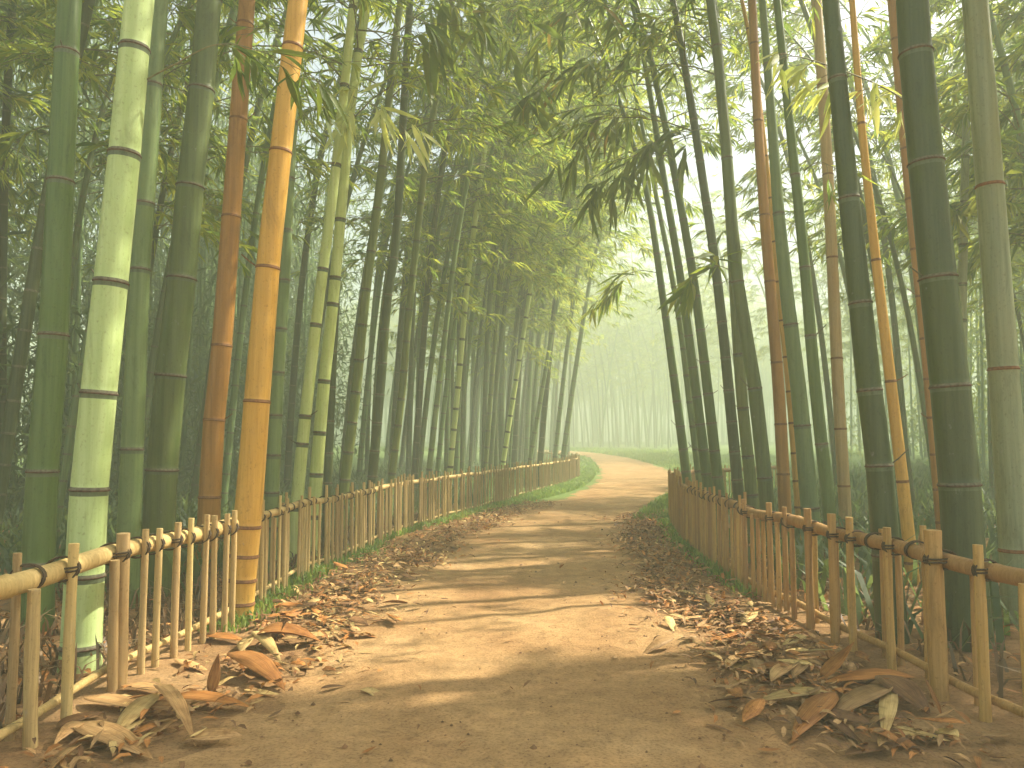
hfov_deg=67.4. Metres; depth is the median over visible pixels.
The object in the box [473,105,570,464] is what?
bamboo
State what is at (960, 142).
bamboo
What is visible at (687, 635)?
fallen leaf
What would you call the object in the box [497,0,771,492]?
bamboo
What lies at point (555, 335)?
bamboo
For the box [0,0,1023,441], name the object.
sky
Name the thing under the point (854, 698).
fallen leaf
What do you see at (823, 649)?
fallen leaf
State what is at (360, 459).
bamboo
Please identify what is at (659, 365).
bamboo
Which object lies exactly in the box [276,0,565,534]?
bamboo
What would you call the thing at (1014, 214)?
bamboo
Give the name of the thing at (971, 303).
bamboo
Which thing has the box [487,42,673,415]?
bamboo
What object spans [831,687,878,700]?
fallen leaf
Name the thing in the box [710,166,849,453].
bamboo
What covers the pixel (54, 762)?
fallen leaf
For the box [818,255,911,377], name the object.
bamboo
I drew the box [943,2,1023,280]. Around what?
bamboo
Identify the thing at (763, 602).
fallen leaf
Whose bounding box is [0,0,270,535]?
bamboo
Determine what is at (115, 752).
fallen leaf
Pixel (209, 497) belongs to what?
bamboo
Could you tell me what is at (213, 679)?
fallen leaf
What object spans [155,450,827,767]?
path
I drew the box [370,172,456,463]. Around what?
bamboo
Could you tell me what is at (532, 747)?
grit
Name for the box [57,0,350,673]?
bamboo
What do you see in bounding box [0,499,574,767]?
leaf litter
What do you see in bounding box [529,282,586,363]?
bamboo
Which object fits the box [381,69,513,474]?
bamboo
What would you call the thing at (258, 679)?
fallen leaf
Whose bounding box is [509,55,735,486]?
bamboo
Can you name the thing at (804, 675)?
fallen leaf
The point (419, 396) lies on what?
bamboo
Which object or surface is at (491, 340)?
bamboo
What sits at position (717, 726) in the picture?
fallen leaf
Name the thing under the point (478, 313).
bamboo
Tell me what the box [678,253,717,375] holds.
bamboo
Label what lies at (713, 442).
bamboo
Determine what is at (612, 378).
bamboo
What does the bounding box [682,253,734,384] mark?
bamboo
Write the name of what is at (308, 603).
fallen leaf
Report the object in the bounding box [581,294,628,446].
bamboo
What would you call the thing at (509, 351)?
bamboo
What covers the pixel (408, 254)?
bamboo
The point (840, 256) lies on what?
bamboo
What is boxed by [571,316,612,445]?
bamboo
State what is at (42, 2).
bamboo
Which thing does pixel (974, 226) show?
bamboo
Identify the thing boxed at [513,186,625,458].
bamboo
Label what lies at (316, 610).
fallen leaf
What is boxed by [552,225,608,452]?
bamboo
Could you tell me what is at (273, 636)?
fallen leaf
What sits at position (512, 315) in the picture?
bamboo
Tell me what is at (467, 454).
bamboo
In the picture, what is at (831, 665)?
fallen leaf
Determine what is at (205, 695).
fallen leaf
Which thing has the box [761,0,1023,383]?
bamboo
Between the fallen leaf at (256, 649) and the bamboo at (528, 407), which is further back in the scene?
the bamboo at (528, 407)
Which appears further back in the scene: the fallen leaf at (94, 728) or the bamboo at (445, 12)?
the bamboo at (445, 12)
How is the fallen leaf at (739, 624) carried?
on the ground at (166, 745)
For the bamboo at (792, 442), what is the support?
on the ground at (166, 745)
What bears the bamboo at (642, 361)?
on the ground at (166, 745)
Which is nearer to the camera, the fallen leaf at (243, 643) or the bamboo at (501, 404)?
the fallen leaf at (243, 643)
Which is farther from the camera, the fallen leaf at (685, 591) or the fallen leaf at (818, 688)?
the fallen leaf at (685, 591)
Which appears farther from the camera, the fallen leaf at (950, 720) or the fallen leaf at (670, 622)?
the fallen leaf at (670, 622)
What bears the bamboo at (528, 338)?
on the ground at (166, 745)
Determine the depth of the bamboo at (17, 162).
9.73 m
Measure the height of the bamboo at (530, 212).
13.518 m
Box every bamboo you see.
[0,0,75,221]
[0,0,112,520]
[0,0,117,92]
[0,0,117,246]
[0,0,122,364]
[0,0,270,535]
[0,0,321,541]
[0,7,55,210]
[0,14,341,295]
[0,26,24,140]
[1,0,122,77]
[1,0,227,390]
[1,3,54,282]
[2,0,121,73]
[11,0,282,373]
[20,0,81,638]
[24,0,246,324]
[54,0,195,41]
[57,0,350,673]
[79,0,337,445]
[116,0,168,608]
[140,0,387,602]
[142,0,360,515]
[163,0,422,508]
[165,0,540,563]
[168,0,428,514]
[195,0,394,577]
[217,0,520,558]
[228,0,307,617]
[244,0,435,491]
[264,0,485,572]
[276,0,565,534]
[290,1,522,462]
[294,0,478,351]
[297,1,541,431]
[306,1,503,478]
[310,0,547,537]
[321,12,538,544]
[325,1,504,483]
[325,5,507,478]
[340,28,476,475]
[343,68,509,481]
[353,0,595,512]
[355,0,554,501]
[358,0,584,474]
[361,93,507,458]
[363,0,559,518]
[367,14,545,407]
[369,26,582,479]
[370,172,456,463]
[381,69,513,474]
[383,1,594,491]
[383,19,573,486]
[385,0,611,499]
[385,2,576,471]
[387,299,434,459]
[388,1,542,361]
[389,194,446,351]
[389,201,503,462]
[393,3,556,479]
[395,147,528,466]
[402,0,627,497]
[415,3,618,485]
[417,230,487,355]
[420,150,513,344]
[422,0,629,490]
[425,89,590,393]
[426,322,455,440]
[427,194,502,384]
[427,248,509,459]
[427,259,486,436]
[436,215,544,460]
[437,90,582,470]
[438,0,653,480]
[438,6,611,468]
[439,155,531,462]
[440,136,587,333]
[444,247,515,393]
[444,269,511,462]
[452,5,732,468]
[460,0,663,479]
[460,3,596,481]
[461,61,658,471]
[465,248,489,465]
[468,135,623,472]
[468,200,574,402]
[469,196,534,465]
[469,199,565,400]
[470,166,557,464]
[471,0,705,496]
[471,48,593,309]
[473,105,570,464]
[474,54,676,465]
[475,0,700,468]
[481,213,545,414]
[481,237,596,389]
[484,228,560,380]
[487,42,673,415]
[488,43,660,464]
[489,58,642,463]
[492,148,630,463]
[496,149,629,461]
[497,0,715,483]
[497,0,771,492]
[503,0,695,486]
[505,214,609,340]
[506,236,610,384]
[506,240,608,408]
[507,0,747,537]
[507,151,624,366]
[508,0,702,462]
[508,75,683,317]
[509,0,724,511]
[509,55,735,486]
[510,97,730,480]
[512,81,644,463]
[513,167,604,423]
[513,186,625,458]
[515,0,703,498]
[522,331,556,401]
[522,335,575,378]
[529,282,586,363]
[539,129,623,432]
[539,332,584,427]
[549,182,612,457]
[550,201,623,447]
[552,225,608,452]
[552,346,595,446]
[553,337,600,446]
[561,120,732,477]
[562,294,621,441]
[562,313,595,446]
[565,284,628,442]
[565,326,603,446]
[567,175,639,456]
[567,285,626,447]
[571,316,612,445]
[578,0,760,546]
[581,278,631,447]
[581,290,634,445]
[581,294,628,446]
[584,238,670,447]
[584,287,635,446]
[586,0,801,539]
[586,268,632,447]
[590,288,644,446]
[591,268,656,448]
[595,295,658,446]
[596,307,657,447]
[598,263,643,445]
[605,220,654,446]
[609,261,657,447]
[614,268,675,447]
[614,281,660,445]
[615,248,676,446]
[618,296,678,447]
[627,292,699,447]
[628,249,722,441]
[630,170,727,403]
[631,288,670,447]
[633,283,676,436]
[641,0,851,548]
[641,0,889,489]
[643,283,716,446]
[645,230,759,370]
[645,312,678,446]
[651,241,697,416]
[655,127,762,415]
[655,280,704,445]
[656,0,774,558]
[660,17,905,297]
[662,212,748,357]
[674,263,755,369]
[676,0,962,519]
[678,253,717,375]
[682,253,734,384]
[683,0,947,482]
[692,206,802,416]
[693,294,751,390]
[695,287,731,429]
[700,206,801,403]
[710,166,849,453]
[723,0,957,447]
[748,0,791,552]
[756,0,1023,356]
[759,0,823,559]
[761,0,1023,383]
[768,0,1023,493]
[773,0,878,577]
[786,199,882,453]
[789,254,852,381]
[793,92,970,312]
[793,198,909,340]
[797,0,919,584]
[802,180,927,456]
[807,227,913,370]
[808,229,917,455]
[811,251,907,454]
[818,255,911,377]
[821,186,978,307]
[822,0,909,643]
[828,208,898,358]
[840,173,913,331]
[850,92,1023,351]
[863,5,1023,285]
[868,0,1023,273]
[873,63,1023,314]
[873,159,926,457]
[877,26,1023,265]
[878,156,981,327]
[887,0,940,529]
[887,191,982,346]
[888,0,1023,505]
[895,108,1023,330]
[896,0,994,652]
[896,158,1023,359]
[931,3,1023,332]
[932,7,1021,229]
[937,0,1023,273]
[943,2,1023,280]
[948,72,1022,309]
[949,0,1023,297]
[950,0,1023,246]
[955,3,1023,422]
[961,0,1023,624]
[1002,82,1023,97]
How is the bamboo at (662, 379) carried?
on the ground at (166, 745)
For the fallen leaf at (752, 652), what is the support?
on the path
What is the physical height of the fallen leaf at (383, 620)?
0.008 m
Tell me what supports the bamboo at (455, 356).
on the ground at (166, 745)
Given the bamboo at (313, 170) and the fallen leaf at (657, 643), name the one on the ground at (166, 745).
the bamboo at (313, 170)
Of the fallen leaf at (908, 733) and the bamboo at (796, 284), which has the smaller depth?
the fallen leaf at (908, 733)
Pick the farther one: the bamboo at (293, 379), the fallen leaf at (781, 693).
the bamboo at (293, 379)
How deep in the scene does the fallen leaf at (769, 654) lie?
4.11 m
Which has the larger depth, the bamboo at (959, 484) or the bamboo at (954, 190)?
the bamboo at (954, 190)
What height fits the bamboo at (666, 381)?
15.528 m
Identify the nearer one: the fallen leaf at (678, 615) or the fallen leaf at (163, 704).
the fallen leaf at (163, 704)
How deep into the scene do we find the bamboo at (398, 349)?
16.90 m
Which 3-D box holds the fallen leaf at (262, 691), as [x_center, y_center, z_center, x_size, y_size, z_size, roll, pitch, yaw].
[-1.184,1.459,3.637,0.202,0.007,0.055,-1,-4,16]
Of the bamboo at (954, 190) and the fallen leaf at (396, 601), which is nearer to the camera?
the fallen leaf at (396, 601)
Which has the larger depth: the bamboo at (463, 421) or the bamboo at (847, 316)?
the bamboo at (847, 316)
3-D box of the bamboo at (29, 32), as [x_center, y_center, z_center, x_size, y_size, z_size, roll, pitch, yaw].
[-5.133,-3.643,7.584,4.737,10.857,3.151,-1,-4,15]
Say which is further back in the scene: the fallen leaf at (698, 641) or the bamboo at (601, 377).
the bamboo at (601, 377)
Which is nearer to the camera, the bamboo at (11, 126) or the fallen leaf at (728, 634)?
the fallen leaf at (728, 634)
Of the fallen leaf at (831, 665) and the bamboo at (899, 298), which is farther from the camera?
the bamboo at (899, 298)
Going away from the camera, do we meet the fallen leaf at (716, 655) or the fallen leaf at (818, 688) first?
the fallen leaf at (818, 688)
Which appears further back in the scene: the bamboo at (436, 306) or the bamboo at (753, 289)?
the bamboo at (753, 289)
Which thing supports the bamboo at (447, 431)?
on the ground at (166, 745)
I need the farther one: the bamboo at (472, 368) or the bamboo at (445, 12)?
the bamboo at (472, 368)
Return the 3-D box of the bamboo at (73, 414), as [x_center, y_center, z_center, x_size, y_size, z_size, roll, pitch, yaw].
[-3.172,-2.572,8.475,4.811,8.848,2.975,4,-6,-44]
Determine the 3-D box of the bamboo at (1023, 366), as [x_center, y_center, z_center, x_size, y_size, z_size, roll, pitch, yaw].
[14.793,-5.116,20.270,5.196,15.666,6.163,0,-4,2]
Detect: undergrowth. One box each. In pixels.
[0,458,1018,650]
[0,510,1021,728]
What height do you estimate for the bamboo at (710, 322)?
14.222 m
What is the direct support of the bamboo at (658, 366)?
on the ground at (166, 745)
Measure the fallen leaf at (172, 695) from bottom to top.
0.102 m
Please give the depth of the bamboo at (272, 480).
6.90 m
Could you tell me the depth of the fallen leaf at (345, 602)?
5.58 m
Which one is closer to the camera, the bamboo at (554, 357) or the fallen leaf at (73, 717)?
the fallen leaf at (73, 717)
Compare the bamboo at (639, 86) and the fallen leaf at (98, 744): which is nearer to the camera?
the fallen leaf at (98, 744)
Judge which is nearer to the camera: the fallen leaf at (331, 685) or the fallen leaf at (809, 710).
the fallen leaf at (809, 710)
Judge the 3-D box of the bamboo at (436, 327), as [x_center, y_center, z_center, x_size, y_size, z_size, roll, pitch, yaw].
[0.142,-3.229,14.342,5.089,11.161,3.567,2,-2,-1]
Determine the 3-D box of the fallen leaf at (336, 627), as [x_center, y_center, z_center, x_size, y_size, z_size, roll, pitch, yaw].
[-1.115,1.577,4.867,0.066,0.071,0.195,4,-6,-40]
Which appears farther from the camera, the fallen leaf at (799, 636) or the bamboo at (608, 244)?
the bamboo at (608, 244)
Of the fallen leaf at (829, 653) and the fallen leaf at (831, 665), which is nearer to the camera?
the fallen leaf at (831, 665)
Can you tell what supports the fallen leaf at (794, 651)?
on the leaf litter at (683, 586)
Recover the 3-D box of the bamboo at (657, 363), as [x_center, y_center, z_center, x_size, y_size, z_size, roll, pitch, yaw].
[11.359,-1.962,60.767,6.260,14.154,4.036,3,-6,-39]
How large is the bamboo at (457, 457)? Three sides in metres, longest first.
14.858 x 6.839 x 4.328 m
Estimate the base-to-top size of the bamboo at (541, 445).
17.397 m
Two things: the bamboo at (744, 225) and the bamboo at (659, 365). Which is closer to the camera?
the bamboo at (744, 225)
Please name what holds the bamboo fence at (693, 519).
on the ground at (166, 745)
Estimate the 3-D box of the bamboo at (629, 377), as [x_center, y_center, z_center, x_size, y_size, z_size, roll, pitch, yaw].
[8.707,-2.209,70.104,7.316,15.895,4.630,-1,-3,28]
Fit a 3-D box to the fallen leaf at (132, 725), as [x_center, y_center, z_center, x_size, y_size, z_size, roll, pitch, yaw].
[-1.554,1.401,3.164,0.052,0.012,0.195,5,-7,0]
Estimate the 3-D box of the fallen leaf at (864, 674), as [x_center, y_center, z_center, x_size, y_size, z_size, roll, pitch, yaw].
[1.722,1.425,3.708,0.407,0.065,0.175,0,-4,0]
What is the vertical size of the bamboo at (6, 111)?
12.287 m
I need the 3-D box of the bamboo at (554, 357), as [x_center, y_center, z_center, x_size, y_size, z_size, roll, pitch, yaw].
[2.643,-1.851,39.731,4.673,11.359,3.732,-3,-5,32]
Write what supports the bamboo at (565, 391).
on the ground at (166, 745)
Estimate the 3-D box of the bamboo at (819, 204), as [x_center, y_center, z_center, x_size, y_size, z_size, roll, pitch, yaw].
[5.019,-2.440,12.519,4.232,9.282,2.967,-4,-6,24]
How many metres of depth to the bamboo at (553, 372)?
31.64 m
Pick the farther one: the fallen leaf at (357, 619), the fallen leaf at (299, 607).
the fallen leaf at (299, 607)
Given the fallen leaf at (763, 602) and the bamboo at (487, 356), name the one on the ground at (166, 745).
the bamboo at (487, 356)
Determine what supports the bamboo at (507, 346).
on the ground at (166, 745)
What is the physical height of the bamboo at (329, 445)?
10.464 m
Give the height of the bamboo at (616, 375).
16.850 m
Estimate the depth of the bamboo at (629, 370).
73.03 m
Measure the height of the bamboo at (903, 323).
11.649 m
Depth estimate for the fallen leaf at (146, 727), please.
3.12 m
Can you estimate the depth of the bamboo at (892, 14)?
7.50 m
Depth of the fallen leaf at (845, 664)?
3.94 m
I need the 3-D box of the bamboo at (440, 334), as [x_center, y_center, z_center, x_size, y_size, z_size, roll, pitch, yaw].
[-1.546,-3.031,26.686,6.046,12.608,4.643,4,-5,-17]
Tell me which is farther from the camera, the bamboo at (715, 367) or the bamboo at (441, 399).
the bamboo at (715, 367)
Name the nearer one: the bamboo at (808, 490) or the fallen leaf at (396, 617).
the fallen leaf at (396, 617)
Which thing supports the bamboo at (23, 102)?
on the ground at (166, 745)
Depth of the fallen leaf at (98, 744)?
2.96 m
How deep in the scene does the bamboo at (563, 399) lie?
64.15 m
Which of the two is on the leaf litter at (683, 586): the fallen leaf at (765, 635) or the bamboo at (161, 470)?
the fallen leaf at (765, 635)
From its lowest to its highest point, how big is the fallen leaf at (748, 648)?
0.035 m
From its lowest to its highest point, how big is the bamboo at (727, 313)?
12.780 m
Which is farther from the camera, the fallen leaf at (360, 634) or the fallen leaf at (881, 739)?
the fallen leaf at (360, 634)
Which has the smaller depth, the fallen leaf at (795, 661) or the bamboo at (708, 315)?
the fallen leaf at (795, 661)
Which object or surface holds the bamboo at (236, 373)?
on the ground at (166, 745)
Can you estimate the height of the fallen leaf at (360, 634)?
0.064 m
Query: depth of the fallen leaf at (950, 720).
3.15 m
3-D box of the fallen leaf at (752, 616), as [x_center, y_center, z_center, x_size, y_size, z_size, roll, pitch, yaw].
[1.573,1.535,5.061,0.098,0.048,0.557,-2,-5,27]
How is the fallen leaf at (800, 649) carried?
on the ground at (166, 745)
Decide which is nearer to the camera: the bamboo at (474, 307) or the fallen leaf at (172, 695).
the fallen leaf at (172, 695)
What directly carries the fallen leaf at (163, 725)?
on the ground at (166, 745)
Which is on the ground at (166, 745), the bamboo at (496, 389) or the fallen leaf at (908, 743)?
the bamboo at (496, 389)
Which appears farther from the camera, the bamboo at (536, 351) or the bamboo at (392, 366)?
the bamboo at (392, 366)
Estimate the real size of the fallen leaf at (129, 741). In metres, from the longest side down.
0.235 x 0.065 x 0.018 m
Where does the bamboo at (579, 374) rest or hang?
on the ground at (166, 745)
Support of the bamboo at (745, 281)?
on the ground at (166, 745)
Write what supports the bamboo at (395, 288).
on the ground at (166, 745)
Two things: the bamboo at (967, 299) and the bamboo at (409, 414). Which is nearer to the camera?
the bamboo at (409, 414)
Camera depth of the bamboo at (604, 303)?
11.86 m
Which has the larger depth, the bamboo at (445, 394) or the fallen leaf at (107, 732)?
the bamboo at (445, 394)
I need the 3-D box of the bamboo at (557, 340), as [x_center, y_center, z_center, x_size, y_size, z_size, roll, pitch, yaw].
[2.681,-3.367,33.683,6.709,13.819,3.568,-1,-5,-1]
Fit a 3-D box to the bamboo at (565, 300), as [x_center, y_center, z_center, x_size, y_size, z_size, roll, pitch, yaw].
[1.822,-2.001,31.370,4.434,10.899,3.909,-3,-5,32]
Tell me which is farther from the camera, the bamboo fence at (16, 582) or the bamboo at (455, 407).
the bamboo at (455, 407)
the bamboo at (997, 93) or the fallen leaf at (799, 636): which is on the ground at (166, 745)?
the bamboo at (997, 93)
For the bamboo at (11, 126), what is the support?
on the ground at (166, 745)
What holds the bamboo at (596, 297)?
on the ground at (166, 745)
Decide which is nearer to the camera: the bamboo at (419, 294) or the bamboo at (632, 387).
the bamboo at (419, 294)
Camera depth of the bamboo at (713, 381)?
62.60 m
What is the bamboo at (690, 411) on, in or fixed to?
on the ground at (166, 745)
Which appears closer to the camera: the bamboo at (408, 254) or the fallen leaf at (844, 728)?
the fallen leaf at (844, 728)
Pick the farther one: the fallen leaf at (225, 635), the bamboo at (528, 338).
the bamboo at (528, 338)
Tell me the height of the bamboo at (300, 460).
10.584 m
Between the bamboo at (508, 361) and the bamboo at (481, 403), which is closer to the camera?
the bamboo at (481, 403)
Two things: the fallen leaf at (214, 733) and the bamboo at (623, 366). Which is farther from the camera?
the bamboo at (623, 366)
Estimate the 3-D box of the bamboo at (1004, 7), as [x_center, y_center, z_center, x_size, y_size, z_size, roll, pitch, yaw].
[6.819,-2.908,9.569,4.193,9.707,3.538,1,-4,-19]
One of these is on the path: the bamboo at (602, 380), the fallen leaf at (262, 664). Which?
the fallen leaf at (262, 664)
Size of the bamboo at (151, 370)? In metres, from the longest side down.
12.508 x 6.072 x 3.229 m
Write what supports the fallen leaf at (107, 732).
on the ground at (166, 745)
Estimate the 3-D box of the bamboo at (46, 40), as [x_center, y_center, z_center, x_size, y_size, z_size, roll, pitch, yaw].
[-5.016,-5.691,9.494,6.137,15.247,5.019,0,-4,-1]
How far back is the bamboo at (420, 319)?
18.51 m
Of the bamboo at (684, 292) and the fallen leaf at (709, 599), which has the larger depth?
the bamboo at (684, 292)
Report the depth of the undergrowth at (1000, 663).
4.51 m
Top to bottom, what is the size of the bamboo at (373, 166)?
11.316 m
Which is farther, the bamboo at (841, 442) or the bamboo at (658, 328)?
the bamboo at (658, 328)
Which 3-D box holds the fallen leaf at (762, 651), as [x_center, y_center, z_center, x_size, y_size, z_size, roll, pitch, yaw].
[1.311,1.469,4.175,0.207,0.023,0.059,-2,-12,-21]
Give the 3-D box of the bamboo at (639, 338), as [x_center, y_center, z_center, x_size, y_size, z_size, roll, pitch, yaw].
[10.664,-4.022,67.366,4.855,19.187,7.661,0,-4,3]
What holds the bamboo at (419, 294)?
on the ground at (166, 745)
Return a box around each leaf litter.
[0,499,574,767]
[0,516,1022,723]
[298,511,734,764]
[545,512,1004,767]
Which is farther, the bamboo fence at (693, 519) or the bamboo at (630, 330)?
the bamboo at (630, 330)
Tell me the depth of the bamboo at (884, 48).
12.06 m
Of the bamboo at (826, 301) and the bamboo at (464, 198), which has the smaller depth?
the bamboo at (464, 198)
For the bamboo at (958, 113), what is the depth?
9.03 m
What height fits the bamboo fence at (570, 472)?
0.938 m
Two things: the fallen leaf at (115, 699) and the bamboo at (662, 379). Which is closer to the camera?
the fallen leaf at (115, 699)
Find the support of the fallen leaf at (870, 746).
on the ground at (166, 745)
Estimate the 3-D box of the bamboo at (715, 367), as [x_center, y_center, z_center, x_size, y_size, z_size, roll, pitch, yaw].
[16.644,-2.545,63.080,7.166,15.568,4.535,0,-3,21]
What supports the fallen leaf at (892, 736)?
on the leaf litter at (683, 586)
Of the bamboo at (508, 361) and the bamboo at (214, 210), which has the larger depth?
the bamboo at (508, 361)
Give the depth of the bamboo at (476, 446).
33.28 m
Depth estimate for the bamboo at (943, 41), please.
11.86 m
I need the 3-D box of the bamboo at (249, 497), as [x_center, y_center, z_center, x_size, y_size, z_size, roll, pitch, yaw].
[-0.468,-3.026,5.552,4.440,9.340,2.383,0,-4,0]
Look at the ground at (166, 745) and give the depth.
3.83 m
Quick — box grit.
[240,539,777,767]
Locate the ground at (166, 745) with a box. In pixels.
[0,441,1023,767]
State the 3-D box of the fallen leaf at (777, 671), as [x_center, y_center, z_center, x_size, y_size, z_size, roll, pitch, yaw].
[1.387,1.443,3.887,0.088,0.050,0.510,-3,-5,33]
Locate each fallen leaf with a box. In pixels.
[48,744,80,767]
[54,721,83,743]
[56,712,102,726]
[73,720,152,758]
[74,742,105,755]
[84,694,153,711]
[102,730,123,749]
[107,740,117,756]
[116,693,158,726]
[121,682,158,690]
[124,718,144,729]
[125,734,141,744]
[129,694,162,698]
[133,723,160,732]
[142,719,176,738]
[151,699,194,710]
[153,683,195,745]
[175,659,207,670]
[180,728,241,741]
[181,690,249,706]
[206,632,241,640]
[207,654,220,691]
[218,676,237,684]
[227,650,284,690]
[237,634,253,650]
[244,689,279,694]
[246,676,291,682]
[248,647,261,651]
[251,631,281,663]
[256,622,320,641]
[269,613,296,616]
[271,619,287,638]
[280,602,302,606]
[287,608,301,618]
[289,606,309,611]
[291,660,304,665]
[296,602,316,606]
[297,631,338,637]
[300,665,313,668]
[308,598,320,601]
[311,608,323,616]
[311,645,322,649]
[322,684,342,687]
[326,588,336,597]
[329,624,339,630]
[332,630,344,642]
[333,562,347,568]
[337,596,350,601]
[337,601,355,604]
[340,632,376,637]
[347,616,367,624]
[353,611,363,618]
[360,687,379,695]
[374,619,392,620]
[380,600,407,603]
[386,613,400,620]
[388,614,397,621]
[393,561,405,566]
[399,573,415,579]
[643,636,673,653]
[664,616,675,630]
[667,614,692,620]
[679,590,703,596]
[683,633,699,638]
[686,615,701,617]
[691,637,705,646]
[694,654,724,661]
[699,603,708,610]
[705,594,714,605]
[706,724,731,731]
[707,651,722,660]
[709,632,740,641]
[709,695,752,702]
[723,622,747,628]
[725,655,741,668]
[725,679,747,689]
[727,687,742,697]
[732,623,754,633]
[732,660,749,667]
[735,651,762,654]
[739,645,760,652]
[740,611,757,622]
[740,664,771,670]
[742,698,764,721]
[743,650,767,657]
[745,641,758,647]
[749,658,765,674]
[750,632,783,639]
[754,601,772,604]
[757,652,771,658]
[758,662,788,666]
[760,616,779,622]
[762,687,827,700]
[763,641,776,650]
[770,661,795,681]
[778,659,813,665]
[782,634,806,644]
[785,648,807,651]
[788,649,800,654]
[791,660,810,677]
[792,692,838,739]
[793,682,805,686]
[798,672,826,688]
[808,649,840,650]
[808,686,820,694]
[817,706,870,724]
[820,642,853,678]
[824,684,892,721]
[825,650,835,657]
[826,668,913,681]
[829,719,862,742]
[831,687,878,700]
[842,659,847,669]
[842,661,855,670]
[845,742,901,754]
[855,650,868,659]
[867,727,907,749]
[868,716,884,727]
[875,675,929,714]
[877,734,888,745]
[879,691,897,730]
[891,732,922,754]
[893,726,946,739]
[895,730,949,740]
[914,718,964,723]
[925,678,941,712]
[935,728,958,736]
[980,731,1010,736]
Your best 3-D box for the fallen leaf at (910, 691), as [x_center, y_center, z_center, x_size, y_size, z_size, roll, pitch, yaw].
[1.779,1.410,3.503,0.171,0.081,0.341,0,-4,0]
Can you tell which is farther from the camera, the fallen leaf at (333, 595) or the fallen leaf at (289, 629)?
the fallen leaf at (333, 595)
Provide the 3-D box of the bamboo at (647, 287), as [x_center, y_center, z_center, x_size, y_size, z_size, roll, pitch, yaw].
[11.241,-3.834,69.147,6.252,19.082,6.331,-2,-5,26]
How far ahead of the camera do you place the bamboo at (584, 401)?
70.89 m
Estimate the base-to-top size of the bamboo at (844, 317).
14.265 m
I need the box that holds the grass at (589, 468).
[192,446,922,632]
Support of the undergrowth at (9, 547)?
on the ground at (166, 745)
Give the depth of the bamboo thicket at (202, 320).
18.96 m
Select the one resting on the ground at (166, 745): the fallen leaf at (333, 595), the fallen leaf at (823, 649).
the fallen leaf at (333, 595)
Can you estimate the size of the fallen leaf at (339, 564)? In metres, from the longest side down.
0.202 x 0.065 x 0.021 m
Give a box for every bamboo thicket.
[0,0,395,516]
[196,268,917,444]
[791,58,1023,471]
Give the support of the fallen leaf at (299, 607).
on the leaf litter at (423, 553)
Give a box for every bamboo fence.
[0,510,238,749]
[254,450,579,608]
[668,464,1023,722]
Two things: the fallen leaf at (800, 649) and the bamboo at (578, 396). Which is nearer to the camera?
the fallen leaf at (800, 649)
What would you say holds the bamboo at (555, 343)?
on the ground at (166, 745)
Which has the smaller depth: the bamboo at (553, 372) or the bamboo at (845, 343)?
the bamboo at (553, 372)
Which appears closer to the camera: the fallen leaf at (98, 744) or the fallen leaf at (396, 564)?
the fallen leaf at (98, 744)
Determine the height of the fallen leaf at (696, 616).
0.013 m
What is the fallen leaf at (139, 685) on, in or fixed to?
on the ground at (166, 745)
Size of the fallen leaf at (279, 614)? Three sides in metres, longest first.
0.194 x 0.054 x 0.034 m
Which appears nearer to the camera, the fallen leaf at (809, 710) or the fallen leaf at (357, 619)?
the fallen leaf at (809, 710)
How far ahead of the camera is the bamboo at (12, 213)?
11.93 m
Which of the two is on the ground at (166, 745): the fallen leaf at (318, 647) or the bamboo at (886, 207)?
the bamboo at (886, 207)
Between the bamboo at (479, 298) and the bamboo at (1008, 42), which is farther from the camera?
the bamboo at (479, 298)
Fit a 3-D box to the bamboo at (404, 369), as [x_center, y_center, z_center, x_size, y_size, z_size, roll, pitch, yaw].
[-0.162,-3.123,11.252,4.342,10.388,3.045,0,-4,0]
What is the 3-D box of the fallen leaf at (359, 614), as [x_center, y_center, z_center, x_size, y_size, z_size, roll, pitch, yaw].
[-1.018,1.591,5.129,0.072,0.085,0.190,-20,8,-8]
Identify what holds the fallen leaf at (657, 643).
on the path
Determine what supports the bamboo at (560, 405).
on the ground at (166, 745)
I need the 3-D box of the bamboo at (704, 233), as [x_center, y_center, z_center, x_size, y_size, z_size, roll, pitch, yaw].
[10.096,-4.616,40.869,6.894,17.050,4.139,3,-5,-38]
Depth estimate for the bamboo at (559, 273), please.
18.70 m
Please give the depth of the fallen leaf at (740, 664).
4.08 m
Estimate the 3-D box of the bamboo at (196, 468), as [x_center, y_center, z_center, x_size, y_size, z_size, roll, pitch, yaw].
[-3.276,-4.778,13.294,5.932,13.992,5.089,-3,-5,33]
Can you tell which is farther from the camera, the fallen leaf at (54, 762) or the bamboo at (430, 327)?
the bamboo at (430, 327)
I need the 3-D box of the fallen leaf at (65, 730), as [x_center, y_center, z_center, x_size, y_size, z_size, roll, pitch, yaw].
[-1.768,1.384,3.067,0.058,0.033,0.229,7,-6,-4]
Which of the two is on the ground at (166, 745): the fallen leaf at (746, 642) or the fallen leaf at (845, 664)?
the fallen leaf at (746, 642)
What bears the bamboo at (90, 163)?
on the ground at (166, 745)
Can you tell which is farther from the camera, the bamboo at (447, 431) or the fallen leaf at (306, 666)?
the bamboo at (447, 431)
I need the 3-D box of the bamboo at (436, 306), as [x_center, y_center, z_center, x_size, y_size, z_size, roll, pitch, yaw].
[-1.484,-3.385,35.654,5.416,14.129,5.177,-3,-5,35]
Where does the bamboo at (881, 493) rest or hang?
on the ground at (166, 745)
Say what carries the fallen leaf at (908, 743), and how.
on the leaf litter at (683, 586)
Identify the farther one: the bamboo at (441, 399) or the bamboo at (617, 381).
the bamboo at (617, 381)
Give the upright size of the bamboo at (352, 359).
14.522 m
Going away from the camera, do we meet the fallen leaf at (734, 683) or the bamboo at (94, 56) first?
the fallen leaf at (734, 683)

